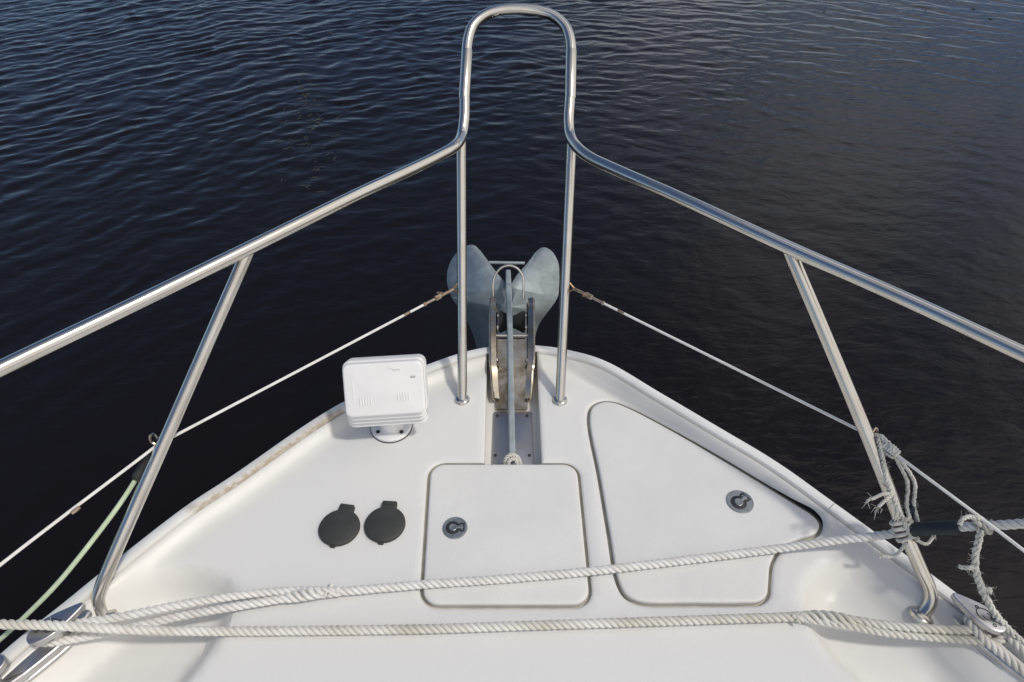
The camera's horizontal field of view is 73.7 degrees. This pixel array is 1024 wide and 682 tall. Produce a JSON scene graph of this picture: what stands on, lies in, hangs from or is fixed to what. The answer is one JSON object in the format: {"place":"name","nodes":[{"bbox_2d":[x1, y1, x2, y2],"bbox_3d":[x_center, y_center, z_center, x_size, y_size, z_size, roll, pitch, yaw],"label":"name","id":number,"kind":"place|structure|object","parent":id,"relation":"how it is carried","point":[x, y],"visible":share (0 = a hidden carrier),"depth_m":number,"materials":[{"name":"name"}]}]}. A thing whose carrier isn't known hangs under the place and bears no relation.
{"place":"outdoors","nodes":[
{"label":"outdoors","id":0,"kind":"place"},
{"bbox_2d":[278,23,345,191],"bbox_3d":[-1.874,-2.346,6.420,0.620,0.002,3.948,-9,43,-9],"label":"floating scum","id":1,"kind":"object","parent":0,"point":[310,120],"visible":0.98,"depth_m":5.96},
{"bbox_2d":[0,0,1023,653],"bbox_3d":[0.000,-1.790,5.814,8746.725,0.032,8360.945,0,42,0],"label":"water","id":2,"kind":"structure","parent":0,"point":[146,144],"depth_m":4.79,"materials":[{"name":"black liquid"}]},
{"bbox_2d":[0,3,1023,681],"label":"boat","id":3,"kind":"object","parent":2,"relation":"on","point":[392,469],"visible":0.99,"depth_m":1.59,"materials":[{"name":"white plastic"}]},
{"bbox_2d":[0,448,151,641],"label":"green line","id":4,"kind":"object","parent":3,"relation":"hanging from","point":[138,472],"visible":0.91,"depth_m":1.47,"materials":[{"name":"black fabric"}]},
{"bbox_2d":[0,609,1005,647],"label":"mooring rope","id":5,"kind":"object","parent":3,"relation":"attached to","point":[922,632],"visible":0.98,"depth_m":1.45,"materials":[{"name":"white fabric"}]},
{"bbox_2d":[447,245,558,462],"bbox_3d":[-0.032,0.109,2.281,0.403,0.463,0.947,0,42,0],"label":"anchor","id":6,"kind":"object","parent":3,"relation":"in","point":[540,270],"visible":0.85,"depth_m":2.39,"materials":[{"name":"metal"}]},
{"bbox_2d":[502,453,521,464],"bbox_3d":[0.002,0.322,1.808,0.055,0.046,0.038,0,42,0],"label":"anchor lanyard","id":7,"kind":"object","parent":3,"relation":"on","point":[516,459],"visible":0.77,"depth_m":1.80,"materials":[{"name":"white fabric"}]},
{"bbox_2d":[27,518,1023,646],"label":"mooring rope","id":8,"kind":"object","parent":3,"relation":"attached to","point":[288,594],"visible":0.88,"depth_m":1.51,"materials":[{"name":"white fabric"}]},
{"bbox_2d":[904,502,961,536],"bbox_3d":[0.888,0.395,1.468,0.061,0.112,0.113,-17,45,-17],"label":"rope snubber","id":9,"kind":"object","parent":8,"relation":"attached to","point":[939,527],"visible":0.76,"depth_m":1.44,"materials":[{"name":"black rubber"}]},
{"bbox_2d":[862,433,935,558],"bbox_3d":[0.827,0.358,1.487,0.128,0.236,0.218,-33,52,-31],"label":"cord lashing","id":10,"kind":"object","parent":3,"relation":"attached to","point":[888,448],"visible":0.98,"depth_m":1.48,"materials":[{"name":"white fabric"}]},
{"bbox_2d":[956,512,1023,644],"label":"frayed rope","id":11,"kind":"object","parent":3,"relation":"hanging from","point":[983,591],"visible":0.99,"depth_m":1.40,"materials":[{"name":"white fabric"}]},
{"bbox_2d":[963,614,1023,676],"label":"mooring rope","id":12,"kind":"object","parent":3,"relation":"on","point":[1003,654],"visible":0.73,"depth_m":1.41,"materials":[{"name":"white fabric"}]}
]}

